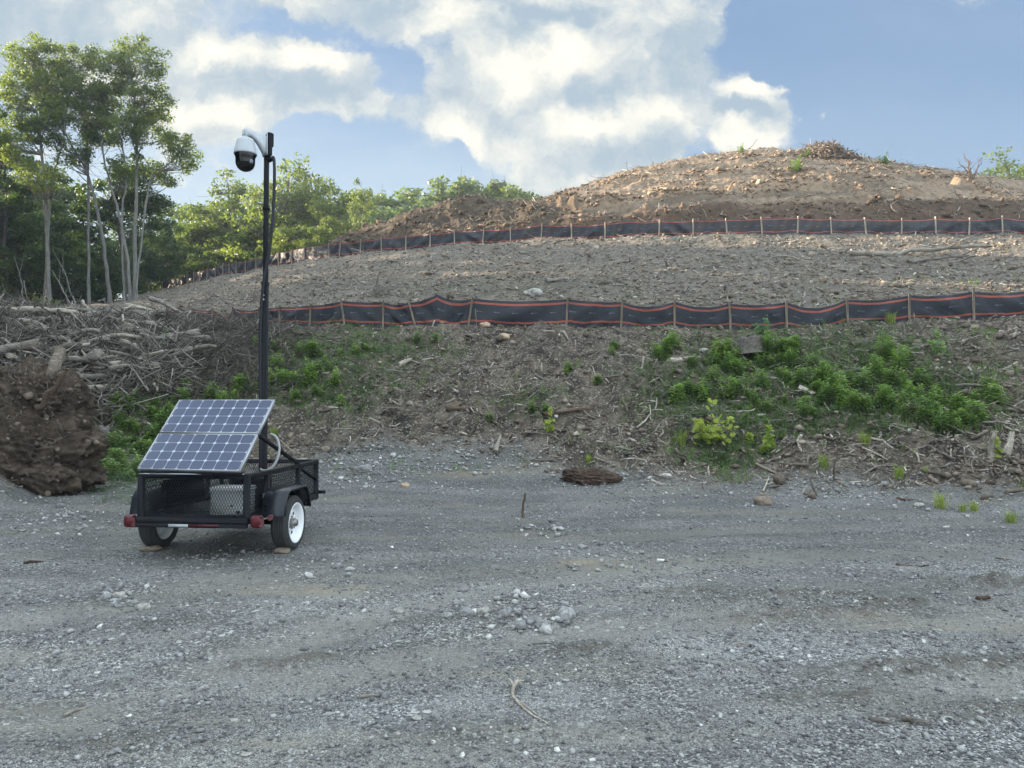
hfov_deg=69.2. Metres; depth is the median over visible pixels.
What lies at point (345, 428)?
stick
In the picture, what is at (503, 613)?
rock
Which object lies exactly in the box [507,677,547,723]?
driftwood
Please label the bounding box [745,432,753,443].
sapling
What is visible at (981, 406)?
weed
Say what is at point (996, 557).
wood sliver
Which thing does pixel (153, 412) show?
weed
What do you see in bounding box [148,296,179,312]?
log
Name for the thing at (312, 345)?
weed
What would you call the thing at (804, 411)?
weed
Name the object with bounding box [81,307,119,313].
log
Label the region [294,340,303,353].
weed
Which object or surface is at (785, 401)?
weed
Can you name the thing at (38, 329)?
log
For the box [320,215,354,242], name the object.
tree
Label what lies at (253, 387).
weed
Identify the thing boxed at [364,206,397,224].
tree
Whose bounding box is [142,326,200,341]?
log
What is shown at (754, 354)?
weed
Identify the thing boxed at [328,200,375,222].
tree
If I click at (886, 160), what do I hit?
weed
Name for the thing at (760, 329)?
sapling
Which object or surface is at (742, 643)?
stick
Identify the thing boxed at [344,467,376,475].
stick
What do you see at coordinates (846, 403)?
weed
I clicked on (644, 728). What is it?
gravel
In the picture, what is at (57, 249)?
tree
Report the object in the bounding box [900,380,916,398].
weed
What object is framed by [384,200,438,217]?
tree
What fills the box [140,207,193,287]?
tree
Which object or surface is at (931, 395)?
weed
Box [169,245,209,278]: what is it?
tree
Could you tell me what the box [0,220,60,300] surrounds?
tree
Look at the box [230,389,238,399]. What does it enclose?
weed
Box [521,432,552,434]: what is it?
stick
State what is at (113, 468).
weed
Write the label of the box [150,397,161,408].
weed
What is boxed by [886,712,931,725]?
stick
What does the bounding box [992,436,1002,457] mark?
sapling
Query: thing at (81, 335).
log
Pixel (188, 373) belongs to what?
log
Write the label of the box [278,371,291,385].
weed
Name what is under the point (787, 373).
weed
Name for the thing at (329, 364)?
weed
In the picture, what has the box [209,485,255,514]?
battery box
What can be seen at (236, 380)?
weed
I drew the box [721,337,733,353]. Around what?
weed
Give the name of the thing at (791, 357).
weed
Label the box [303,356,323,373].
weed
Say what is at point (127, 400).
weed
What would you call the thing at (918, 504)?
rock
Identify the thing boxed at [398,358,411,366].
wood chunk
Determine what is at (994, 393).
weed
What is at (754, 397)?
weed
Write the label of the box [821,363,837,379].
weed
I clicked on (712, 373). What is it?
weed
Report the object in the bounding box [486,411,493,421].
weed
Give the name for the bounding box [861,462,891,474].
stick
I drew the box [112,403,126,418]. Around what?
weed
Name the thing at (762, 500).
rock
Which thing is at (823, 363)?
weed
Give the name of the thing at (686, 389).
weed
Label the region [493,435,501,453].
wood chunk
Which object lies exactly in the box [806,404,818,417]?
weed
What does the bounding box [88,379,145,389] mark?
log
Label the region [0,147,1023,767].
ground
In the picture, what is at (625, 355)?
stick
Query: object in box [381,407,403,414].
bark slab
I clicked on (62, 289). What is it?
sapling
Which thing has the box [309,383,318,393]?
weed
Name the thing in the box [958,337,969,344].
wood chunk
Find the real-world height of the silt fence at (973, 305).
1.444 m
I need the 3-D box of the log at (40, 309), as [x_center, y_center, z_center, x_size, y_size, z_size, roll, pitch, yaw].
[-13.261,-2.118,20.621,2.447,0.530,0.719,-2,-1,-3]
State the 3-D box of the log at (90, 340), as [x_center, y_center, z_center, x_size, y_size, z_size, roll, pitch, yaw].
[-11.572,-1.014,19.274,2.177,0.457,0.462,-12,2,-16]
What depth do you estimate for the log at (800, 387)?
16.62 m
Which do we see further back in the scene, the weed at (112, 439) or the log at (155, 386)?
the log at (155, 386)
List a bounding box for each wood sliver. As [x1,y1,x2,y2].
[360,694,376,697]
[995,556,1023,559]
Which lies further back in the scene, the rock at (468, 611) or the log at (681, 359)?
the log at (681, 359)
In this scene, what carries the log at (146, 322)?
on the brush at (126, 378)
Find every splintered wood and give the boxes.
[986,431,996,460]
[1002,431,1014,455]
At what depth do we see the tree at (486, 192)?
91.38 m
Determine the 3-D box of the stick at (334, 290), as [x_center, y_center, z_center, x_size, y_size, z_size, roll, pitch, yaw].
[-7.153,-3.779,30.011,1.434,0.558,0.115,0,-2,-3]
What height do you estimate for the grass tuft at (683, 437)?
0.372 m
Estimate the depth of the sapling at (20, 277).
42.47 m
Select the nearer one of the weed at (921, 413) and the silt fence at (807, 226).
the weed at (921, 413)
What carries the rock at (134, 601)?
on the ground at (570, 723)
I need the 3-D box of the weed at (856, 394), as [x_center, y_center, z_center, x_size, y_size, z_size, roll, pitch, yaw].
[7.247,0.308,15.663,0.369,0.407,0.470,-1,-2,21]
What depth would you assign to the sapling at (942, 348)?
17.55 m
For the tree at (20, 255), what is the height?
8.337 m
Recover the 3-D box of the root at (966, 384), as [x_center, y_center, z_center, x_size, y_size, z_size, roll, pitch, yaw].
[9.921,0.049,15.817,0.817,0.123,0.223,3,0,30]
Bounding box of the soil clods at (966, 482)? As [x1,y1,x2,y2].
[0,316,1023,502]
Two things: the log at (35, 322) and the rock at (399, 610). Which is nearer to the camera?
the rock at (399, 610)
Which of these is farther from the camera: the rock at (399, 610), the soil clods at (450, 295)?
the soil clods at (450, 295)
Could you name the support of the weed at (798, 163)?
on the ground at (570, 723)
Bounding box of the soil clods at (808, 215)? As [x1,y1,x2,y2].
[329,180,1023,248]
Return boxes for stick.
[318,285,351,295]
[324,464,354,468]
[331,427,361,430]
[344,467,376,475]
[384,258,406,261]
[388,369,414,372]
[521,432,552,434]
[521,493,525,517]
[593,456,604,462]
[619,352,635,356]
[650,478,669,485]
[690,636,751,645]
[777,240,797,243]
[852,443,879,445]
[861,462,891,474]
[876,424,881,438]
[888,425,906,431]
[896,496,915,500]
[919,442,955,459]
[926,437,947,443]
[942,425,964,433]
[943,460,959,466]
[958,254,976,261]
[968,449,976,459]
[982,421,1023,428]
[1001,348,1018,353]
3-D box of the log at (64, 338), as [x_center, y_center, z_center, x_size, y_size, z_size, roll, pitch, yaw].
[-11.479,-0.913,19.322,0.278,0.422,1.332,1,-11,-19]
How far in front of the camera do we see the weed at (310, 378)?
18.97 m
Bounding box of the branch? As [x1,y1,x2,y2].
[906,255,968,263]
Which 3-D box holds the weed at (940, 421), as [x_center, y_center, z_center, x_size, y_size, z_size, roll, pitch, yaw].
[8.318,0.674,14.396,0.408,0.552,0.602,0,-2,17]
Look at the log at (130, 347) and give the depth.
19.08 m
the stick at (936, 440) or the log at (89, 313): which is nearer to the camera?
the stick at (936, 440)
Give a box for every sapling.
[14,255,23,297]
[53,272,71,304]
[54,250,76,304]
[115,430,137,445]
[544,406,554,432]
[692,398,738,444]
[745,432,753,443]
[751,315,772,339]
[760,423,775,453]
[927,328,947,356]
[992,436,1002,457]
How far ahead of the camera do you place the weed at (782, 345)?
18.70 m
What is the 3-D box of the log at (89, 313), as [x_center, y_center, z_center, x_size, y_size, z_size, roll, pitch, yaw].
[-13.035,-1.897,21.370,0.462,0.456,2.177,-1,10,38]
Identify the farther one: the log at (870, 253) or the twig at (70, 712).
the log at (870, 253)
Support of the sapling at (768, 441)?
on the ground at (570, 723)
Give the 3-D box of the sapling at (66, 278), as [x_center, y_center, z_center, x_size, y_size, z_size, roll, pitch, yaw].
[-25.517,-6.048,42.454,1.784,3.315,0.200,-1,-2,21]
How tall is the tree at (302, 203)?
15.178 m
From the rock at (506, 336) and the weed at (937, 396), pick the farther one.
the rock at (506, 336)
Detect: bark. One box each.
[24,560,43,563]
[975,596,990,599]
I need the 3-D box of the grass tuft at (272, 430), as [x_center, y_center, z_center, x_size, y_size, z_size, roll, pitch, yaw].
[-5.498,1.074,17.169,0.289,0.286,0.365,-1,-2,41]
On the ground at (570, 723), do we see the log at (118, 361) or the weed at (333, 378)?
the weed at (333, 378)
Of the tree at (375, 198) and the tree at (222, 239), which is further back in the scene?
the tree at (375, 198)
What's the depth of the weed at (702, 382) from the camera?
17.23 m
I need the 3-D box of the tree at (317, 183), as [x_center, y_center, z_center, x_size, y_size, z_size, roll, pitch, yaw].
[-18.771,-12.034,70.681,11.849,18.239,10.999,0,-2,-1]
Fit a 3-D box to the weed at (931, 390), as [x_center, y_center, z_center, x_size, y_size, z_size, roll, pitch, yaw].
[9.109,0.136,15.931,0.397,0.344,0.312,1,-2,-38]
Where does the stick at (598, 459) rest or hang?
on the ground at (570, 723)
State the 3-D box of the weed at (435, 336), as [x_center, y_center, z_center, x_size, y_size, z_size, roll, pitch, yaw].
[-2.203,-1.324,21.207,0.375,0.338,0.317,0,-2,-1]
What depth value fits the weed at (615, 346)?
19.86 m
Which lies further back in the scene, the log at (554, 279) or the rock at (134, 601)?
the log at (554, 279)
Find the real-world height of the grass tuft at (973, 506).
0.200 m
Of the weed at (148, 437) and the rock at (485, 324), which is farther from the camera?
the rock at (485, 324)
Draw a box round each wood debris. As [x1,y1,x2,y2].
[0,315,1023,498]
[141,230,1023,328]
[271,313,1023,497]
[361,141,1023,250]
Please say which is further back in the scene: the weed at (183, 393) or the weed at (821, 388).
the weed at (183, 393)
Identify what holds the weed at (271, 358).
on the ground at (570, 723)
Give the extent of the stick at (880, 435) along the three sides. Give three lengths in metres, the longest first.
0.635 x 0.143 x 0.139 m
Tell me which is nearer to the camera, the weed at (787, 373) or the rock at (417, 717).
the rock at (417, 717)
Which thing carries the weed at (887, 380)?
on the ground at (570, 723)
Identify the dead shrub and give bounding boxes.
[191,277,219,301]
[236,276,273,302]
[368,268,402,296]
[956,154,983,178]
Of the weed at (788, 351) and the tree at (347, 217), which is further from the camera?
the tree at (347, 217)
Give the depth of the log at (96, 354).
18.38 m
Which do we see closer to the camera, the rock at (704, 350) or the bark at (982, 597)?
the bark at (982, 597)
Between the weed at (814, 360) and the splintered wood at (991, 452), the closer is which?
the splintered wood at (991, 452)
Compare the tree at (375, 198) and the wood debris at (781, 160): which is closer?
the wood debris at (781, 160)
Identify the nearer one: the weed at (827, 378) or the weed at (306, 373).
the weed at (827, 378)
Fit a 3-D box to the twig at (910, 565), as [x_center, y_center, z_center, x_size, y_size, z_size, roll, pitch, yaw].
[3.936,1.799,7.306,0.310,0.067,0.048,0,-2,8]
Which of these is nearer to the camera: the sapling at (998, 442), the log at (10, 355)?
the sapling at (998, 442)
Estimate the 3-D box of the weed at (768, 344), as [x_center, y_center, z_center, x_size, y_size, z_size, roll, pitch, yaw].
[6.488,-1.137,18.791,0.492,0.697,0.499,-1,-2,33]
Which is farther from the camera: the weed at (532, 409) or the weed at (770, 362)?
the weed at (770, 362)
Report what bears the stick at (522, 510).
on the ground at (570, 723)
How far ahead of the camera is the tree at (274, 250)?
62.07 m
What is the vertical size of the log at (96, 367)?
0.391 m
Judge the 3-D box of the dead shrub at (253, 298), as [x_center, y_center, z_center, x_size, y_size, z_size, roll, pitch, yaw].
[-11.028,-3.897,31.805,1.419,1.494,1.358,-1,-2,28]
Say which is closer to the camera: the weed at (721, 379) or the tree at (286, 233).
the weed at (721, 379)
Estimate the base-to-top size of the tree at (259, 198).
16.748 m
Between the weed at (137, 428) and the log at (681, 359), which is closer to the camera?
the weed at (137, 428)
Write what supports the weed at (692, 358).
on the ground at (570, 723)
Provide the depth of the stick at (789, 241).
33.60 m
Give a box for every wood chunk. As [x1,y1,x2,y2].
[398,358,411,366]
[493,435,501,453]
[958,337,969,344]
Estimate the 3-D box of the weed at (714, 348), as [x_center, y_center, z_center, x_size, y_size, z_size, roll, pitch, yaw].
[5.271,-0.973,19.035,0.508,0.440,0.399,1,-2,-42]
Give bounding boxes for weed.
[100,458,125,479]
[105,395,118,411]
[105,431,126,453]
[106,447,130,467]
[110,409,123,422]
[111,389,138,411]
[111,415,119,424]
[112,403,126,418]
[116,456,129,470]
[122,416,136,430]
[122,468,136,480]
[128,448,145,475]
[129,437,145,453]
[130,466,139,476]
[132,419,140,433]
[139,439,151,454]
[142,431,156,445]
[144,405,158,418]
[144,424,158,440]
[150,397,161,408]
[150,409,168,427]
[164,401,171,414]
[172,387,191,399]
[179,378,192,388]
[201,381,220,399]
[217,390,229,399]
[229,376,244,389]
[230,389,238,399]
[238,374,251,387]
[249,382,257,392]
[268,355,281,369]
[269,374,276,383]
[270,353,284,370]
[274,369,286,384]
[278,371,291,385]
[287,368,300,384]
[288,388,301,402]
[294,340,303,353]
[299,363,315,380]
[303,341,309,352]
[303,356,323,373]
[304,371,319,385]
[305,341,320,356]
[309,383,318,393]
[313,361,322,372]
[313,384,323,396]
[323,357,335,370]
[327,366,340,386]
[334,394,344,406]
[350,342,360,354]
[412,331,421,340]
[428,332,437,342]
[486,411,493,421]
[526,400,537,412]
[541,401,548,411]
[562,360,573,370]
[592,373,603,384]
[612,340,620,348]
[649,342,664,356]
[654,343,665,360]
[660,337,670,351]
[665,330,681,348]
[667,383,686,403]
[681,377,696,393]
[685,351,697,365]
[692,377,712,394]
[696,385,709,400]
[706,364,720,380]
[707,346,722,365]
[709,337,723,352]
[717,338,734,357]
[717,376,724,385]
[717,378,739,400]
[720,351,736,370]
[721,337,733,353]
[722,356,738,374]
[722,359,730,368]
[726,373,747,391]
[727,349,735,362]
[727,358,747,375]
[733,347,743,358]
[737,142,744,152]
[744,358,752,370]
[748,368,771,388]
[749,387,758,404]
[750,344,758,360]
[753,352,768,367]
[755,398,762,408]
[760,336,770,356]
[761,325,777,352]
[761,398,775,411]
[766,352,778,370]
[776,336,795,354]
[776,337,795,354]
[778,350,790,364]
[780,365,790,381]
[781,345,797,359]
[781,394,788,402]
[782,370,794,384]
[784,347,801,366]
[785,340,801,355]
[789,154,802,171]
[789,335,800,351]
[791,367,811,386]
[795,395,814,411]
[797,400,809,417]
[804,349,824,367]
[805,362,830,384]
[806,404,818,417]
[809,381,820,392]
[812,392,826,405]
[813,380,829,396]
[814,377,832,395]
[818,367,833,385]
[818,382,835,399]
[819,361,834,375]
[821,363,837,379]
[824,369,845,385]
[830,383,846,401]
[832,370,850,394]
[835,385,849,402]
[840,395,853,408]
[846,391,860,407]
[849,373,863,388]
[849,393,864,411]
[850,390,861,406]
[858,363,875,388]
[859,393,873,409]
[866,354,888,373]
[872,357,887,377]
[873,329,893,359]
[873,391,887,407]
[875,384,895,405]
[878,384,893,398]
[879,151,889,164]
[879,368,899,386]
[880,385,908,410]
[883,335,895,353]
[888,366,911,386]
[889,344,912,363]
[889,346,911,369]
[894,400,913,417]
[896,377,913,392]
[898,390,910,400]
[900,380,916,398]
[906,380,925,400]
[908,388,940,417]
[910,366,931,387]
[914,405,931,421]
[920,373,933,389]
[926,389,946,405]
[927,405,949,432]
[928,385,944,400]
[930,382,942,395]
[932,401,939,412]
[944,393,963,412]
[945,407,964,425]
[945,409,961,422]
[950,415,966,433]
[954,392,968,408]
[957,408,967,425]
[963,399,990,424]
[964,413,980,426]
[967,389,981,402]
[975,376,1000,398]
[982,383,1008,403]
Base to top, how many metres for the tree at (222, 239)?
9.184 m
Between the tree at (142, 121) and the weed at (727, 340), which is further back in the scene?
the tree at (142, 121)
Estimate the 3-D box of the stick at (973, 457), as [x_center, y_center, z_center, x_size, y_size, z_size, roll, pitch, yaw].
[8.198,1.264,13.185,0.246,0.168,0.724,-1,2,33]
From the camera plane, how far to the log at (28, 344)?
17.98 m
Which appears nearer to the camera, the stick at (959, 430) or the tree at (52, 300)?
the stick at (959, 430)
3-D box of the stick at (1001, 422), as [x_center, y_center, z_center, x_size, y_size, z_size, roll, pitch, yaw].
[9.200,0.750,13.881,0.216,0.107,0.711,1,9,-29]
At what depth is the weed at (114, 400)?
17.64 m
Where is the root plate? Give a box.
[0,346,110,496]
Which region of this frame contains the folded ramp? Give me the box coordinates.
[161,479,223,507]
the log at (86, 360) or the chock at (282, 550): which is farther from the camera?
the log at (86, 360)
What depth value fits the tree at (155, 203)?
49.85 m
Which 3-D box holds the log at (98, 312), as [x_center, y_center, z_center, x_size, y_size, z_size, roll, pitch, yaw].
[-12.044,-2.074,22.127,2.783,0.352,0.532,8,0,14]
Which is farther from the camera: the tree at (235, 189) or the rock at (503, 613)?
the tree at (235, 189)
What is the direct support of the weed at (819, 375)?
on the ground at (570, 723)
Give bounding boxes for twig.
[63,707,87,716]
[533,642,552,644]
[895,563,928,566]
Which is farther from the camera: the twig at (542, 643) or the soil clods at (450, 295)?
the soil clods at (450, 295)
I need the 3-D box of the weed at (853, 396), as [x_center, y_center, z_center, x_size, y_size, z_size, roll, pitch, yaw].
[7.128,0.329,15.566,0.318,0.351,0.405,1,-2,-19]
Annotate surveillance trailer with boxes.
[124,128,325,549]
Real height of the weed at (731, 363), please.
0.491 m
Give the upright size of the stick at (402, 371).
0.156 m
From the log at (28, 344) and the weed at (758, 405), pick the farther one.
the log at (28, 344)
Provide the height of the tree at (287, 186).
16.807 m
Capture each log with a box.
[0,297,81,313]
[0,337,43,352]
[3,343,82,361]
[6,353,17,361]
[7,318,30,322]
[25,326,46,334]
[26,312,68,321]
[29,325,94,334]
[31,320,76,350]
[37,306,93,319]
[43,334,110,346]
[45,347,104,366]
[46,311,95,317]
[47,335,114,353]
[48,364,105,370]
[51,343,89,355]
[59,335,71,342]
[62,342,91,350]
[64,306,143,323]
[64,355,119,359]
[65,324,100,337]
[67,356,140,367]
[72,329,86,340]
[75,348,104,366]
[78,364,118,380]
[81,299,91,309]
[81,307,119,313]
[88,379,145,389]
[93,325,142,338]
[108,350,163,365]
[108,355,174,370]
[109,350,146,361]
[115,326,169,335]
[118,304,136,310]
[118,359,159,369]
[119,338,172,364]
[121,321,138,327]
[123,343,137,350]
[125,303,156,310]
[137,308,165,318]
[139,332,210,342]
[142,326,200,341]
[144,320,169,332]
[144,373,159,391]
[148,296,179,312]
[159,359,194,375]
[161,340,216,360]
[165,346,190,353]
[445,406,474,411]
[545,277,570,281]
[560,468,623,485]
[667,355,696,362]
[798,385,814,395]
[849,232,992,255]
[1008,331,1020,338]
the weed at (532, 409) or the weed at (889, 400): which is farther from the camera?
the weed at (532, 409)
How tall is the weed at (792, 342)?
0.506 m
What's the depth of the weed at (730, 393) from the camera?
16.96 m
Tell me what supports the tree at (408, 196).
on the ground at (570, 723)
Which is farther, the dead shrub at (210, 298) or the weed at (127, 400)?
the dead shrub at (210, 298)
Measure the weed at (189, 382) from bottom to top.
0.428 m
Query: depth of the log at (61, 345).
18.50 m
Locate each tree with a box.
[0,30,75,300]
[0,110,46,299]
[0,160,113,303]
[0,169,48,298]
[0,196,109,302]
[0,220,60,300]
[0,233,44,287]
[16,229,113,304]
[29,205,138,303]
[31,296,65,306]
[32,41,120,304]
[68,151,175,299]
[72,31,203,300]
[78,241,132,301]
[90,246,157,296]
[101,209,167,300]
[111,228,183,291]
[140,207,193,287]
[140,220,218,284]
[154,201,225,284]
[157,202,249,282]
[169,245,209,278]
[173,167,270,268]
[194,248,232,269]
[199,197,258,269]
[201,232,259,270]
[218,162,319,262]
[222,209,292,261]
[241,152,361,260]
[246,192,294,249]
[251,243,278,259]
[259,191,337,242]
[272,224,313,252]
[292,194,357,244]
[299,223,334,247]
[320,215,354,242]
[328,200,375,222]
[337,187,379,218]
[342,177,377,233]
[359,186,391,220]
[364,186,426,218]
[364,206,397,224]
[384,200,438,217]
[392,190,428,203]
[396,175,457,214]
[402,169,511,208]
[456,175,503,198]
[479,174,539,198]
[498,183,540,200]
[501,178,536,200]
[978,145,1023,180]
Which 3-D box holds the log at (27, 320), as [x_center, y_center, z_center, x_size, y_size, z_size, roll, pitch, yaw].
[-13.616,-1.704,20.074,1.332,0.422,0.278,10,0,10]
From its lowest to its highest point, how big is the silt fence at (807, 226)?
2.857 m
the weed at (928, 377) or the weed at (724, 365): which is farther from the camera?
the weed at (724, 365)
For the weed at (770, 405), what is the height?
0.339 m
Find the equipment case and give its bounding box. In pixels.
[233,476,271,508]
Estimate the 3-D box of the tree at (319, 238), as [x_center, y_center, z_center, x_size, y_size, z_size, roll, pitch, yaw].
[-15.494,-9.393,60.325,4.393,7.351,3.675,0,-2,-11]
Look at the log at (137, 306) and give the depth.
25.97 m
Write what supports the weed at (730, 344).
on the ground at (570, 723)
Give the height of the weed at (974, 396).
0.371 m
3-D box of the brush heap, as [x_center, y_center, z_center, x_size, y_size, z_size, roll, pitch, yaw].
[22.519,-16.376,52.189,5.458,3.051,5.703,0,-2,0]
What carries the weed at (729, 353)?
on the ground at (570, 723)
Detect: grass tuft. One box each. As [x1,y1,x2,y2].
[270,426,277,435]
[584,454,591,463]
[672,429,689,445]
[816,453,830,468]
[857,429,872,445]
[885,311,896,323]
[892,465,906,479]
[931,488,949,508]
[958,503,966,512]
[966,500,978,510]
[1003,509,1019,523]
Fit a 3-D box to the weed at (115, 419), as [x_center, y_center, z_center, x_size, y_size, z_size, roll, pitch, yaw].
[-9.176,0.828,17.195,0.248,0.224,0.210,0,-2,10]
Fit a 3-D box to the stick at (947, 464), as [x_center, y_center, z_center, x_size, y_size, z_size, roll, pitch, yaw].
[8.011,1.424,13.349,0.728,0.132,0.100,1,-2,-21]
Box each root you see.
[346,436,359,453]
[543,407,593,416]
[868,716,910,724]
[956,383,996,387]
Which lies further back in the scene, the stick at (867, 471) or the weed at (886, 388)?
the weed at (886, 388)
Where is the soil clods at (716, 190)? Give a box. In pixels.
[432,147,1023,234]
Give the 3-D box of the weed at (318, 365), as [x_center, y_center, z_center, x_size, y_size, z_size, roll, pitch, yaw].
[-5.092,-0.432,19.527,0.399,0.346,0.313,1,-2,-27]
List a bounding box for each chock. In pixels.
[139,545,162,551]
[272,547,290,553]
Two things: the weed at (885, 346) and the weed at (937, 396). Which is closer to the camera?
the weed at (937, 396)
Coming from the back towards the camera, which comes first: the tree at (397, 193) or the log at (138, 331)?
the tree at (397, 193)
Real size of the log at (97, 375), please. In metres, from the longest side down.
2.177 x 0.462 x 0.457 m
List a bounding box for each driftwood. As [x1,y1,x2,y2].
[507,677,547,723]
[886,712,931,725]
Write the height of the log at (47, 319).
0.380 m
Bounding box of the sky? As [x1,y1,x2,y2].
[0,0,1023,303]
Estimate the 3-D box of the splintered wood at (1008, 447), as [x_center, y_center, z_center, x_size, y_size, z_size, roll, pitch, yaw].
[8.791,1.052,13.137,0.148,0.528,0.149,22,-9,-18]
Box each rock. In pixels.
[100,594,111,599]
[112,591,125,596]
[127,599,139,605]
[134,602,150,610]
[240,752,251,756]
[354,464,371,471]
[393,607,404,613]
[401,483,409,486]
[412,715,421,720]
[429,711,440,718]
[458,586,468,591]
[459,607,474,616]
[476,606,489,614]
[480,322,490,327]
[490,565,497,569]
[498,609,510,618]
[501,333,509,339]
[523,288,542,296]
[534,619,549,628]
[661,473,671,476]
[700,348,708,352]
[753,495,772,505]
[913,502,924,507]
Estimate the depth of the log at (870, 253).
30.04 m
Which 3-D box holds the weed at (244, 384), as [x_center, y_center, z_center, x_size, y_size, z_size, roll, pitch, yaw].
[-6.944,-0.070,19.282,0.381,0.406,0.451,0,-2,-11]
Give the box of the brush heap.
[794,139,871,161]
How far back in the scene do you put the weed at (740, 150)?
58.44 m
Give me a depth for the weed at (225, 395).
18.22 m
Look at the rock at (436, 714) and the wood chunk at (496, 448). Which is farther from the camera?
the wood chunk at (496, 448)
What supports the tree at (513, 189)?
on the ground at (570, 723)
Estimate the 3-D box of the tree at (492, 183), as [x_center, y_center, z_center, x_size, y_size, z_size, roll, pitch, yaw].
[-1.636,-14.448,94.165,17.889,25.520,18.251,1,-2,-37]
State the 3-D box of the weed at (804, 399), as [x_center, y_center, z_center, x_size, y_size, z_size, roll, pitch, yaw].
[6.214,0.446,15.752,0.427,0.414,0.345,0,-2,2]
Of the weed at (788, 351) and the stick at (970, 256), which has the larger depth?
the stick at (970, 256)
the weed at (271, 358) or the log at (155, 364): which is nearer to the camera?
the log at (155, 364)
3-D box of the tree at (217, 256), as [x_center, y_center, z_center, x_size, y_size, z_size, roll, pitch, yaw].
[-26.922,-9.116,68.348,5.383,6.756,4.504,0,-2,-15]
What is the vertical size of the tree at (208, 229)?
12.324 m
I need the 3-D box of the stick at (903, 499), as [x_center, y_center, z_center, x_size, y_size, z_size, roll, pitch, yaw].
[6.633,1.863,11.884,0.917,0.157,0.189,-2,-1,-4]
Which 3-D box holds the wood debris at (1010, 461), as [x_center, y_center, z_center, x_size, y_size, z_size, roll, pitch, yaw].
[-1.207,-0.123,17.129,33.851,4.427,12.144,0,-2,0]
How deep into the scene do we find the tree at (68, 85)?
45.75 m
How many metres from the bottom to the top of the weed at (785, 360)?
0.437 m
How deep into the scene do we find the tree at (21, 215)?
60.74 m
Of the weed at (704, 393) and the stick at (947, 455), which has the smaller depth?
the stick at (947, 455)
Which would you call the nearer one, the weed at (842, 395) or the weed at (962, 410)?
the weed at (962, 410)
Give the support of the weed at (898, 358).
on the ground at (570, 723)
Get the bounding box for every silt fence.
[104,289,1023,329]
[162,216,1023,287]
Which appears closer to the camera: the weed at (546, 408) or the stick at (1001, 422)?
the stick at (1001, 422)
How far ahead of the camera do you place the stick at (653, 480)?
13.67 m
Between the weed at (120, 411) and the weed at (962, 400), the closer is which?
the weed at (962, 400)
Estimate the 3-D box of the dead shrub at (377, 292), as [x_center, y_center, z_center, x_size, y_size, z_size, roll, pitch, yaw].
[-5.007,-3.840,28.662,1.763,1.438,1.163,-1,-2,19]
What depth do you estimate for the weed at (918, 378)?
16.45 m
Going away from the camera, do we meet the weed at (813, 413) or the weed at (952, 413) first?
the weed at (952, 413)
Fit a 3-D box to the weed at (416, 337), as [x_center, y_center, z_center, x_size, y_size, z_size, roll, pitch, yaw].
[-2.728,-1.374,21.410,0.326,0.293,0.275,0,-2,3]
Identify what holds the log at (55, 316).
in the brush at (126, 378)
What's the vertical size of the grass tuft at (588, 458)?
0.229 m
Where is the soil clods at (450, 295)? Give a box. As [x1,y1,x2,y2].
[140,231,1023,328]
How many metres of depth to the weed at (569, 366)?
18.85 m
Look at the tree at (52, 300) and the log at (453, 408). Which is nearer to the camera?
the log at (453, 408)
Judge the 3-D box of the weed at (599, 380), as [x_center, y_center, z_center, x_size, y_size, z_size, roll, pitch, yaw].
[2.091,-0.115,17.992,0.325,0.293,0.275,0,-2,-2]
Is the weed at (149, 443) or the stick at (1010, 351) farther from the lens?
the stick at (1010, 351)
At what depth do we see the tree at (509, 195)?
91.64 m
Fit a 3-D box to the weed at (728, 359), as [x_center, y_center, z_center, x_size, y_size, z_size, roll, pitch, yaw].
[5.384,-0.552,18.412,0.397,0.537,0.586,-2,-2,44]
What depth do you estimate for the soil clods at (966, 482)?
16.69 m
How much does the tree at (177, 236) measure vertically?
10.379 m
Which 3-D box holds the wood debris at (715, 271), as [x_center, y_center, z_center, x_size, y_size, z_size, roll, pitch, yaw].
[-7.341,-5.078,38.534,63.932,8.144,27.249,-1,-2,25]
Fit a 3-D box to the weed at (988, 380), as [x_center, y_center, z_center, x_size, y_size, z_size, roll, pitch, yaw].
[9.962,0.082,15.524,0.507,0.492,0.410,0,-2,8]
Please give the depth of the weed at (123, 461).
15.60 m
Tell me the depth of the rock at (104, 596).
6.08 m
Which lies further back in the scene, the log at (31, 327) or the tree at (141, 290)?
the tree at (141, 290)
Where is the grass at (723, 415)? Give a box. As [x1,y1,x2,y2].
[94,271,1023,486]
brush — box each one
[0,280,213,443]
[141,306,376,399]
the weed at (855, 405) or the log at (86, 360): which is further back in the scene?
the log at (86, 360)
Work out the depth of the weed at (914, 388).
15.98 m
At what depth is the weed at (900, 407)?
14.98 m
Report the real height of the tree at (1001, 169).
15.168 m
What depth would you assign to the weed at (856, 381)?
16.44 m
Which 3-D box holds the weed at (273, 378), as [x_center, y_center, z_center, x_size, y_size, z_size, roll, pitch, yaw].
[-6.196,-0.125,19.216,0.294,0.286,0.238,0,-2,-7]
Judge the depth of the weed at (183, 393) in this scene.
18.41 m
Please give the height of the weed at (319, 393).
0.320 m
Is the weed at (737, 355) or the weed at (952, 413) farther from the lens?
the weed at (737, 355)
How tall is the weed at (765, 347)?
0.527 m

